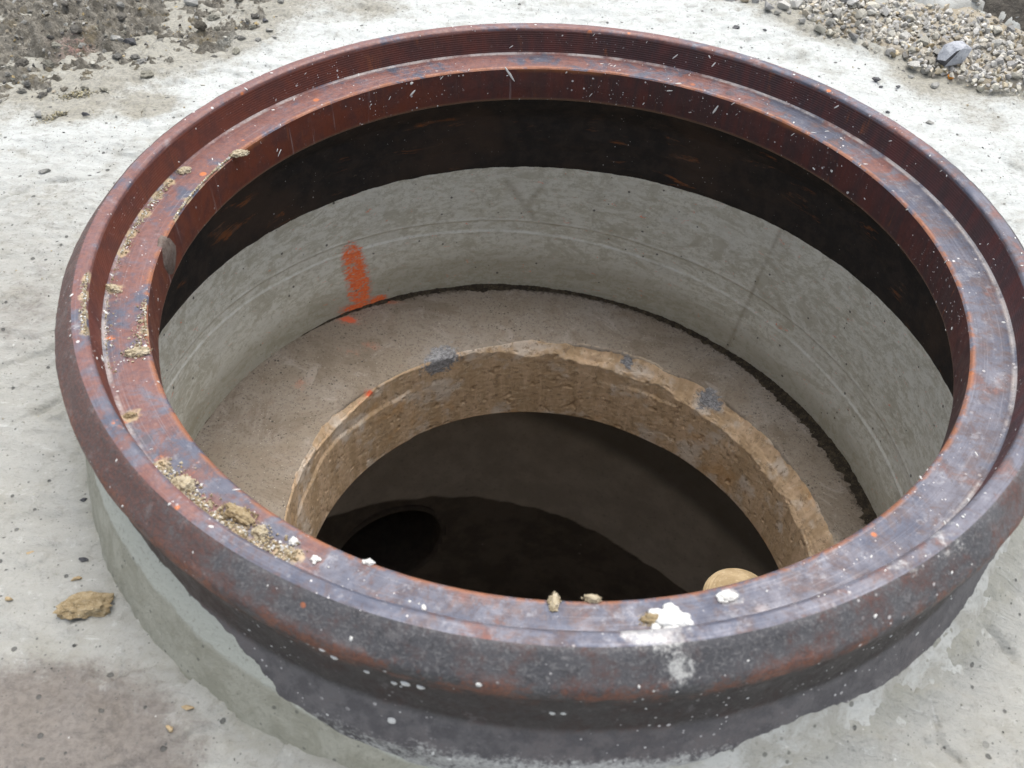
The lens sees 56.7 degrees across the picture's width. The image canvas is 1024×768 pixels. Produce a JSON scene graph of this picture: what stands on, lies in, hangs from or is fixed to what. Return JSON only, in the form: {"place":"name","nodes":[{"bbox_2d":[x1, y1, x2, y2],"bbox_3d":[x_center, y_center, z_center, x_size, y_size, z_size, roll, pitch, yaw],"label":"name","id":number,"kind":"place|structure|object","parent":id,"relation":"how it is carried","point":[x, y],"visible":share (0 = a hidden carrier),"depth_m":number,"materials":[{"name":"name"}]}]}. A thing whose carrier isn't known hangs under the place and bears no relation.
{"place":"outdoors","nodes":[
{"label":"outdoors","id":0,"kind":"place"},
{"bbox_2d":[0,0,1023,767],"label":"concrete apron","id":1,"kind":"object","parent":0,"point":[68,710],"visible":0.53,"depth_m":0.82,"materials":[{"name":"concrete"}]},
{"bbox_2d":[34,109,41,117],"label":"pebble","id":2,"kind":"object","parent":1,"relation":"on","point":[37,113],"visible":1,"depth_m":1.07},
{"bbox_2d":[38,168,50,173],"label":"pebble","id":3,"kind":"object","parent":1,"relation":"on","point":[45,170],"visible":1,"depth_m":1.01,"materials":[{"name":"stone"}]},
{"bbox_2d":[27,108,93,125],"bbox_3d":[-0.513,-0.307,1.079,0.072,0.009,0.023,-16,48,-18],"label":"sand clump","id":4,"kind":"object","parent":1,"relation":"on","point":[56,114],"visible":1,"depth_m":1.07,"materials":[{"name":"sand"}]},
{"bbox_2d":[71,576,81,580],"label":"pebble","id":5,"kind":"object","parent":1,"relation":"on","point":[75,578],"visible":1,"depth_m":0.69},
{"bbox_2d":[40,86,114,101],"bbox_3d":[-0.507,-0.338,1.107,0.084,0.008,0.029,-12,47,-14],"label":"sand clump","id":6,"kind":"object","parent":1,"relation":"on","point":[74,94],"visible":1,"depth_m":1.10,"materials":[{"name":"sand"}]},
{"bbox_2d":[53,591,113,619],"bbox_3d":[-0.304,0.158,0.676,0.040,0.014,0.024,5,45,2],"label":"clod","id":7,"kind":"object","parent":1,"relation":"on","point":[85,605],"visible":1,"depth_m":0.67,"materials":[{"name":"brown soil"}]},
{"bbox_2d":[79,557,88,561],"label":"pebble","id":8,"kind":"object","parent":1,"relation":"on","point":[82,559],"visible":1,"depth_m":0.70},
{"bbox_2d":[0,0,274,100],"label":"soil","id":9,"kind":"structure","parent":1,"relation":"on","point":[33,34],"depth_m":1.19,"materials":[{"name":"soil"}]},
{"bbox_2d":[4,72,13,76],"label":"soil clod","id":10,"kind":"object","parent":9,"relation":"on","point":[7,74],"visible":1,"depth_m":1.12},
{"bbox_2d":[16,88,26,93],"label":"soil clod","id":11,"kind":"object","parent":9,"relation":"on","point":[21,91],"visible":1,"depth_m":1.11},
{"bbox_2d":[15,58,28,66],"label":"soil clod","id":12,"kind":"object","parent":9,"relation":"on","point":[22,62],"visible":0.98,"depth_m":1.14,"materials":[{"name":"soil"}]},
{"bbox_2d":[24,80,30,86],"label":"soil clod","id":13,"kind":"object","parent":9,"relation":"on","point":[27,83],"visible":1,"depth_m":1.11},
{"bbox_2d":[37,92,47,98],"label":"soil clod","id":14,"kind":"object","parent":9,"relation":"on","point":[43,94],"visible":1,"depth_m":1.10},
{"bbox_2d":[42,59,54,67],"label":"soil clod","id":15,"kind":"object","parent":9,"relation":"on","point":[48,63],"visible":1,"depth_m":1.14,"materials":[{"name":"soil"}]},
{"bbox_2d":[52,42,61,47],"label":"soil clod","id":16,"kind":"object","parent":9,"relation":"on","point":[55,44],"visible":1,"depth_m":1.16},
{"bbox_2d":[60,86,67,91],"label":"soil clod","id":17,"kind":"object","parent":9,"relation":"on","point":[64,88],"visible":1,"depth_m":1.11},
{"bbox_2d":[61,0,68,5],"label":"soil clod","id":18,"kind":"object","parent":9,"relation":"on","point":[65,3],"visible":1,"depth_m":1.21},
{"bbox_2d":[69,24,81,33],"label":"soil clod","id":19,"kind":"object","parent":9,"relation":"on","point":[75,29],"visible":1,"depth_m":1.18,"materials":[{"name":"soil"}]},
{"bbox_2d":[110,35,123,41],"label":"pebble","id":20,"kind":"object","parent":9,"relation":"on","point":[114,37],"visible":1,"depth_m":1.18,"materials":[{"name":"stone"}]},
{"bbox_2d":[112,52,121,58],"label":"soil clod","id":21,"kind":"object","parent":9,"relation":"on","point":[117,55],"visible":1,"depth_m":1.16,"materials":[{"name":"soil"}]},
{"bbox_2d":[116,1,124,6],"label":"soil clod","id":22,"kind":"object","parent":9,"relation":"on","point":[119,4],"visible":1,"depth_m":1.23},
{"bbox_2d":[116,12,126,19],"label":"soil clod","id":23,"kind":"object","parent":9,"relation":"on","point":[121,16],"visible":1,"depth_m":1.21,"materials":[{"name":"soil"}]},
{"bbox_2d":[123,38,136,44],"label":"pebble","id":24,"kind":"object","parent":9,"relation":"on","point":[131,41],"visible":1,"depth_m":1.18,"materials":[{"name":"stone"}]},
{"bbox_2d":[130,54,139,59],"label":"soil clod","id":25,"kind":"object","parent":9,"relation":"on","point":[134,56],"visible":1,"depth_m":1.16,"materials":[{"name":"soil"}]},
{"bbox_2d":[135,58,146,64],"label":"soil clod","id":26,"kind":"object","parent":9,"relation":"on","point":[141,61],"visible":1,"depth_m":1.15,"materials":[{"name":"soil"}]},
{"bbox_2d":[140,70,153,77],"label":"soil clod","id":27,"kind":"object","parent":9,"relation":"on","point":[147,74],"visible":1,"depth_m":1.13,"materials":[{"name":"soil"}]},
{"bbox_2d":[183,0,197,6],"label":"pebble","id":28,"kind":"object","parent":9,"relation":"on","point":[192,3],"visible":1,"depth_m":1.25,"materials":[{"name":"stone"}]},
{"bbox_2d":[194,21,206,30],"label":"soil clod","id":29,"kind":"object","parent":9,"relation":"on","point":[200,25],"visible":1,"depth_m":1.20,"materials":[{"name":"soil"}]},
{"bbox_2d":[207,13,219,20],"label":"soil clod","id":30,"kind":"object","parent":9,"relation":"on","point":[212,16],"visible":1,"depth_m":1.23,"materials":[{"name":"soil"}]},
{"bbox_2d":[232,46,239,54],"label":"soil clod","id":31,"kind":"object","parent":9,"relation":"on","point":[236,50],"visible":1,"depth_m":1.18,"materials":[{"name":"soil"}]},
{"bbox_2d":[237,35,245,39],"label":"soil clod","id":32,"kind":"object","parent":9,"relation":"on","point":[239,37],"visible":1,"depth_m":1.20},
{"bbox_2d":[249,24,256,28],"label":"soil clod","id":33,"kind":"object","parent":9,"relation":"on","point":[252,26],"visible":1,"depth_m":1.21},
{"bbox_2d":[251,13,258,17],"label":"soil clod","id":34,"kind":"object","parent":9,"relation":"on","point":[254,15],"visible":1,"depth_m":1.24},
{"bbox_2d":[165,725,172,732],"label":"pebble","id":35,"kind":"object","parent":1,"relation":"on","point":[169,728],"visible":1,"depth_m":0.61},
{"bbox_2d":[181,705,193,709],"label":"pebble","id":36,"kind":"object","parent":1,"relation":"on","point":[186,707],"visible":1,"depth_m":0.62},
{"bbox_2d":[0,3,1018,767],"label":"grit","id":37,"kind":"object","parent":1,"relation":"on","point":[396,31],"visible":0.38,"depth_m":1.03,"materials":[{"name":"gravel"}]},
{"bbox_2d":[85,456,1009,767],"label":"mortar collar","id":38,"kind":"object","parent":1,"relation":"on","point":[183,628],"visible":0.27,"depth_m":0.62,"materials":[{"name":"concrete"}]},
{"bbox_2d":[765,1,773,9],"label":"gravel stone","id":39,"kind":"object","parent":1,"relation":"on","point":[768,6],"visible":1,"depth_m":1.27,"materials":[{"name":"stone"}]},
{"bbox_2d":[774,9,781,14],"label":"gravel stone","id":40,"kind":"object","parent":1,"relation":"on","point":[777,12],"visible":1,"depth_m":1.27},
{"bbox_2d":[777,0,790,9],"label":"gravel stone","id":41,"kind":"object","parent":1,"relation":"on","point":[784,4],"visible":1,"depth_m":1.28,"materials":[{"name":"stone"}]},
{"bbox_2d":[798,17,805,22],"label":"gravel stone","id":42,"kind":"object","parent":1,"relation":"on","point":[802,20],"visible":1,"depth_m":1.26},
{"bbox_2d":[802,9,809,16],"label":"gravel stone","id":43,"kind":"object","parent":1,"relation":"on","point":[805,12],"visible":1,"depth_m":1.28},
{"bbox_2d":[813,24,825,33],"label":"gravel stone","id":44,"kind":"object","parent":1,"relation":"on","point":[820,28],"visible":1,"depth_m":1.25,"materials":[{"name":"stone"}]},
{"bbox_2d":[848,32,858,39],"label":"gravel stone","id":45,"kind":"object","parent":1,"relation":"on","point":[853,36],"visible":1,"depth_m":1.24,"materials":[{"name":"stone"}]},
{"bbox_2d":[861,40,868,46],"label":"gravel stone","id":46,"kind":"object","parent":1,"relation":"on","point":[865,43],"visible":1,"depth_m":1.23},
{"bbox_2d":[872,77,880,81],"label":"pebble","id":47,"kind":"object","parent":1,"relation":"on","point":[876,79],"visible":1,"depth_m":1.18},
{"bbox_2d":[885,47,895,55],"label":"gravel stone","id":48,"kind":"object","parent":1,"relation":"on","point":[889,50],"visible":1,"depth_m":1.23,"materials":[{"name":"stone"}]},
{"bbox_2d":[907,60,919,69],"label":"gravel stone","id":49,"kind":"object","parent":1,"relation":"on","point":[914,64],"visible":1,"depth_m":1.21,"materials":[{"name":"stone"}]},
{"bbox_2d":[920,65,931,73],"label":"gravel stone","id":50,"kind":"object","parent":1,"relation":"on","point":[922,71],"visible":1,"depth_m":1.21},
{"bbox_2d":[931,72,936,78],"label":"gravel stone","id":51,"kind":"object","parent":1,"relation":"on","point":[933,75],"visible":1,"depth_m":1.21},
{"bbox_2d":[931,82,939,88],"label":"pebble","id":52,"kind":"object","parent":1,"relation":"on","point":[935,85],"visible":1,"depth_m":1.18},
{"bbox_2d":[914,0,1020,28],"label":"mud patch","id":53,"kind":"object","parent":1,"relation":"on","point":[956,4],"visible":0.09,"depth_m":1.31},
{"bbox_2d":[977,84,984,91],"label":"gravel stone","id":54,"kind":"object","parent":1,"relation":"on","point":[980,88],"visible":1,"depth_m":1.18,"materials":[{"name":"stone"}]},
{"bbox_2d":[983,0,1023,30],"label":"mud bank","id":55,"kind":"structure","parent":1,"relation":"on","point":[1013,9],"depth_m":1.29,"materials":[{"name":"soil"}]},
{"bbox_2d":[316,412,778,600],"bbox_3d":[-0.383,0.449,1.945,1.248,1.500,2.390,-32,55,-29],"label":"manhole chamber","id":56,"kind":"object","parent":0,"point":[536,505],"visible":0.15,"depth_m":1.95,"materials":[{"name":"concrete"}]},
{"bbox_2d":[194,289,865,568],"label":"cover slab","id":57,"kind":"structure","parent":56,"relation":"on","point":[303,433],"depth_m":1.23,"materials":[{"name":"beige concrete"}]},
{"bbox_2d":[197,284,876,524],"bbox_3d":[0.028,0.146,1.051,0.795,0.067,0.795,5,45,2],"label":"dirt bead","id":58,"kind":"object","parent":57,"relation":"on","point":[838,460],"visible":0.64,"depth_m":1.25,"materials":[{"name":"soil"}]},
{"bbox_2d":[159,167,952,516],"bbox_3d":[0.030,0.097,1.002,0.940,0.258,0.940,5,45,2],"label":"concrete ring","id":59,"kind":"object","parent":57,"relation":"on","point":[837,353],"visible":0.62,"depth_m":1.18,"materials":[{"name":"concrete"}]},
{"bbox_2d":[55,23,1023,767],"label":"manhole casting","id":60,"kind":"object","parent":59,"relation":"on","point":[915,235],"visible":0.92,"depth_m":0.69,"materials":[{"name":"metal"}]},
{"bbox_2d":[106,284,122,292],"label":"clay clod","id":61,"kind":"object","parent":60,"relation":"on","point":[112,288],"visible":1,"depth_m":0.74,"materials":[{"name":"soil"}]},
{"bbox_2d":[123,412,137,418],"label":"clay clod","id":62,"kind":"object","parent":60,"relation":"on","point":[129,415],"visible":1,"depth_m":0.65,"materials":[{"name":"soil"}]},
{"bbox_2d":[122,346,152,357],"bbox_3d":[-0.276,-0.025,0.697,0.023,0.005,0.011,-5,46,-7],"label":"clay clod","id":63,"kind":"object","parent":60,"relation":"on","point":[141,351],"visible":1,"depth_m":0.69,"materials":[{"name":"soil"}]},
{"bbox_2d":[176,166,191,174],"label":"clay clod","id":64,"kind":"object","parent":60,"relation":"on","point":[184,169],"visible":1,"depth_m":0.86,"materials":[{"name":"soil"}]},
{"bbox_2d":[170,474,198,491],"bbox_3d":[-0.213,0.063,0.612,0.020,0.007,0.016,5,45,2],"label":"clay clod","id":65,"kind":"object","parent":60,"relation":"on","point":[182,483],"visible":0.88,"depth_m":0.61,"materials":[{"name":"soil"}]},
{"bbox_2d":[78,155,307,561],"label":"sand crumbs","id":66,"kind":"object","parent":60,"relation":"on","point":[230,525],"visible":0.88,"depth_m":0.62,"materials":[{"name":"sand"}]},
{"bbox_2d":[219,502,259,528],"bbox_3d":[-0.171,0.082,0.596,0.029,0.007,0.015,25,50,21],"label":"clay clod","id":67,"kind":"object","parent":60,"relation":"on","point":[238,514],"visible":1,"depth_m":0.59,"materials":[{"name":"soil"}]},
{"bbox_2d":[229,149,249,157],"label":"clay clod","id":68,"kind":"object","parent":60,"relation":"on","point":[238,153],"visible":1,"depth_m":0.89,"materials":[{"name":"soil"}]},
{"bbox_2d":[250,524,272,537],"bbox_3d":[-0.155,0.091,0.588,0.014,0.005,0.012,5,45,2],"label":"clay clod","id":69,"kind":"object","parent":60,"relation":"on","point":[262,530],"visible":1,"depth_m":0.59,"materials":[{"name":"soil"}]},
{"bbox_2d":[289,536,298,544],"bbox_3d":[-0.134,0.096,0.585,0.006,0.003,0.007,5,45,2],"label":"mortar blob","id":70,"kind":"object","parent":60,"relation":"on","point":[293,540],"visible":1,"depth_m":0.58,"materials":[{"name":"concrete"}]},
{"bbox_2d":[310,555,320,563],"bbox_3d":[-0.119,0.106,0.576,0.007,0.003,0.006,5,45,2],"label":"mortar blob","id":71,"kind":"object","parent":60,"relation":"on","point":[314,559],"visible":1,"depth_m":0.58,"materials":[{"name":"concrete"}]},
{"bbox_2d":[361,558,375,565],"bbox_3d":[-0.087,0.108,0.576,0.009,0.002,0.005,5,45,2],"label":"mortar blob","id":72,"kind":"object","parent":60,"relation":"on","point":[369,561],"visible":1,"depth_m":0.58,"materials":[{"name":"concrete"}]},
{"bbox_2d":[547,591,561,611],"bbox_3d":[0.025,0.128,0.560,0.009,0.004,0.015,5,45,2],"label":"clay clod","id":73,"kind":"object","parent":60,"relation":"on","point":[554,600],"visible":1,"depth_m":0.56,"materials":[{"name":"soil"}]},
{"bbox_2d":[581,594,601,602],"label":"clay clod","id":74,"kind":"object","parent":60,"relation":"on","point":[592,598],"visible":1,"depth_m":0.56,"materials":[{"name":"soil"}]},
{"bbox_2d":[638,612,658,626],"bbox_3d":[0.077,0.130,0.525,0.015,0.005,0.010,5,45,2],"label":"clay clod","id":75,"kind":"object","parent":60,"relation":"on","point":[649,619],"visible":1,"depth_m":0.52,"materials":[{"name":"soil"}]},
{"bbox_2d":[648,602,693,628],"bbox_3d":[0.088,0.130,0.526,0.025,0.007,0.021,5,45,2],"label":"mortar blob","id":76,"kind":"object","parent":60,"relation":"on","point":[671,614],"visible":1,"depth_m":0.52,"materials":[{"name":"concrete"}]},
{"bbox_2d":[715,590,738,603],"bbox_3d":[0.128,0.127,0.566,0.014,0.004,0.009,5,45,2],"label":"mortar blob","id":77,"kind":"object","parent":60,"relation":"on","point":[725,596],"visible":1,"depth_m":0.56,"materials":[{"name":"concrete"}]},
{"bbox_2d":[703,568,757,589],"bbox_3d":[0.195,0.744,1.458,0.069,1.554,0.069,5,45,2],"label":"ribbed pipe","id":78,"kind":"object","parent":56,"relation":"in","point":[724,577],"visible":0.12,"depth_m":0.92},
{"bbox_2d":[728,0,1023,106],"bbox_3d":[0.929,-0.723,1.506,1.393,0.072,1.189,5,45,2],"label":"gravel","id":79,"kind":"structure","parent":0,"point":[978,74],"depth_m":1.25,"materials":[{"name":"gravel"}]},
{"bbox_2d":[789,0,802,8],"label":"gravel stone","id":80,"kind":"object","parent":79,"relation":"on","point":[795,4],"visible":1,"depth_m":1.29,"materials":[{"name":"stone"}]},
{"bbox_2d":[821,0,829,9],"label":"gravel stone","id":81,"kind":"object","parent":79,"relation":"on","point":[824,5],"visible":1,"depth_m":1.29,"materials":[{"name":"stone"}]},
{"bbox_2d":[826,29,833,35],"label":"gravel stone","id":82,"kind":"object","parent":79,"relation":"on","point":[830,32],"visible":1,"depth_m":1.25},
{"bbox_2d":[826,18,834,24],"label":"gravel stone","id":83,"kind":"object","parent":79,"relation":"on","point":[829,21],"visible":1,"depth_m":1.26,"materials":[{"name":"stone"}]},
{"bbox_2d":[831,10,843,18],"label":"gravel stone","id":84,"kind":"object","parent":79,"relation":"on","point":[836,13],"visible":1,"depth_m":1.28,"materials":[{"name":"stone"}]},
{"bbox_2d":[848,16,855,22],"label":"gravel stone","id":85,"kind":"object","parent":79,"relation":"on","point":[851,18],"visible":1,"depth_m":1.27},
{"bbox_2d":[847,0,858,5],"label":"gravel stone","id":86,"kind":"object","parent":79,"relation":"on","point":[851,2],"visible":1,"depth_m":1.29,"materials":[{"name":"stone"}]},
{"bbox_2d":[855,8,867,18],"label":"gravel stone","id":87,"kind":"object","parent":79,"relation":"on","point":[861,13],"visible":1,"depth_m":1.28,"materials":[{"name":"stone"}]},
{"bbox_2d":[867,8,876,14],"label":"gravel stone","id":88,"kind":"object","parent":79,"relation":"on","point":[871,12],"visible":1,"depth_m":1.28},
{"bbox_2d":[868,1,879,8],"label":"gravel stone","id":89,"kind":"object","parent":79,"relation":"on","point":[874,4],"visible":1,"depth_m":1.29,"materials":[{"name":"stone"}]},
{"bbox_2d":[879,7,890,16],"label":"gravel stone","id":90,"kind":"object","parent":79,"relation":"on","point":[886,11],"visible":1,"depth_m":1.28,"materials":[{"name":"stone"}]},
{"bbox_2d":[888,30,895,36],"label":"gravel stone","id":91,"kind":"object","parent":79,"relation":"on","point":[891,33],"visible":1,"depth_m":1.25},
{"bbox_2d":[899,31,911,39],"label":"gravel stone","id":92,"kind":"object","parent":79,"relation":"on","point":[904,35],"visible":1,"depth_m":1.24,"materials":[{"name":"stone"}]},
{"bbox_2d":[906,14,915,21],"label":"gravel stone","id":93,"kind":"object","parent":79,"relation":"on","point":[911,17],"visible":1,"depth_m":1.28,"materials":[{"name":"stone"}]},
{"bbox_2d":[908,45,915,52],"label":"gravel stone","id":94,"kind":"object","parent":79,"relation":"on","point":[911,48],"visible":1,"depth_m":1.22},
{"bbox_2d":[916,35,928,45],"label":"gravel stone","id":95,"kind":"object","parent":79,"relation":"on","point":[924,40],"visible":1,"depth_m":1.23,"materials":[{"name":"stone"}]},
{"bbox_2d":[925,43,934,47],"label":"gravel stone","id":96,"kind":"object","parent":79,"relation":"on","point":[931,45],"visible":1,"depth_m":1.23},
{"bbox_2d":[933,48,940,54],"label":"gravel stone","id":97,"kind":"object","parent":79,"relation":"on","point":[936,51],"visible":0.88,"depth_m":1.22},
{"bbox_2d":[940,38,949,44],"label":"gravel stone","id":98,"kind":"object","parent":79,"relation":"on","point":[943,41],"visible":0.46,"depth_m":1.24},
{"bbox_2d":[946,8,952,14],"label":"gravel stone","id":99,"kind":"object","parent":79,"relation":"on","point":[950,10],"visible":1,"depth_m":1.28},
{"bbox_2d":[935,41,971,66],"bbox_3d":[0.560,-0.420,1.205,0.039,0.026,0.026,-15,48,-16],"label":"rock","id":100,"kind":"object","parent":79,"relation":"on","point":[953,53],"visible":1,"depth_m":1.20,"materials":[{"name":"stone"}]},
{"bbox_2d":[983,28,990,33],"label":"gravel stone","id":101,"kind":"object","parent":79,"relation":"on","point":[987,30],"visible":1,"depth_m":1.26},
{"bbox_2d":[992,39,1001,46],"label":"gravel stone","id":102,"kind":"object","parent":79,"relation":"on","point":[997,42],"visible":1,"depth_m":1.24,"materials":[{"name":"stone"}]},
{"bbox_2d":[993,26,1002,33],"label":"gravel stone","id":103,"kind":"object","parent":79,"relation":"on","point":[997,29],"visible":1,"depth_m":1.26,"materials":[{"name":"stone"}]},
{"bbox_2d":[993,56,1003,64],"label":"gravel stone","id":104,"kind":"object","parent":79,"relation":"on","point":[999,60],"visible":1,"depth_m":1.21,"materials":[{"name":"stone"}]},
{"bbox_2d":[1005,40,1012,46],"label":"gravel stone","id":105,"kind":"object","parent":79,"relation":"on","point":[1008,42],"visible":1,"depth_m":1.25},
{"bbox_2d":[1006,50,1014,55],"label":"gravel stone","id":106,"kind":"object","parent":79,"relation":"on","point":[1009,52],"visible":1,"depth_m":1.23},
{"bbox_2d":[1007,25,1014,32],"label":"gravel stone","id":107,"kind":"object","parent":79,"relation":"on","point":[1011,28],"visible":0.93,"depth_m":1.26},
{"bbox_2d":[1007,61,1016,68],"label":"gravel stone","id":108,"kind":"object","parent":79,"relation":"on","point":[1012,64],"visible":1,"depth_m":1.21,"materials":[{"name":"stone"}]},
{"bbox_2d":[1011,72,1022,78],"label":"gravel stone","id":109,"kind":"object","parent":79,"relation":"on","point":[1017,75],"visible":1,"depth_m":1.18,"materials":[{"name":"stone"}]},
{"bbox_2d":[1013,47,1023,54],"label":"gravel stone","id":110,"kind":"object","parent":79,"relation":"on","point":[1019,50],"visible":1,"depth_m":1.23,"materials":[{"name":"stone"}]},
{"bbox_2d":[1019,35,1023,44],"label":"gravel stone","id":111,"kind":"object","parent":79,"relation":"on","point":[1021,37],"visible":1,"depth_m":1.25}
]}

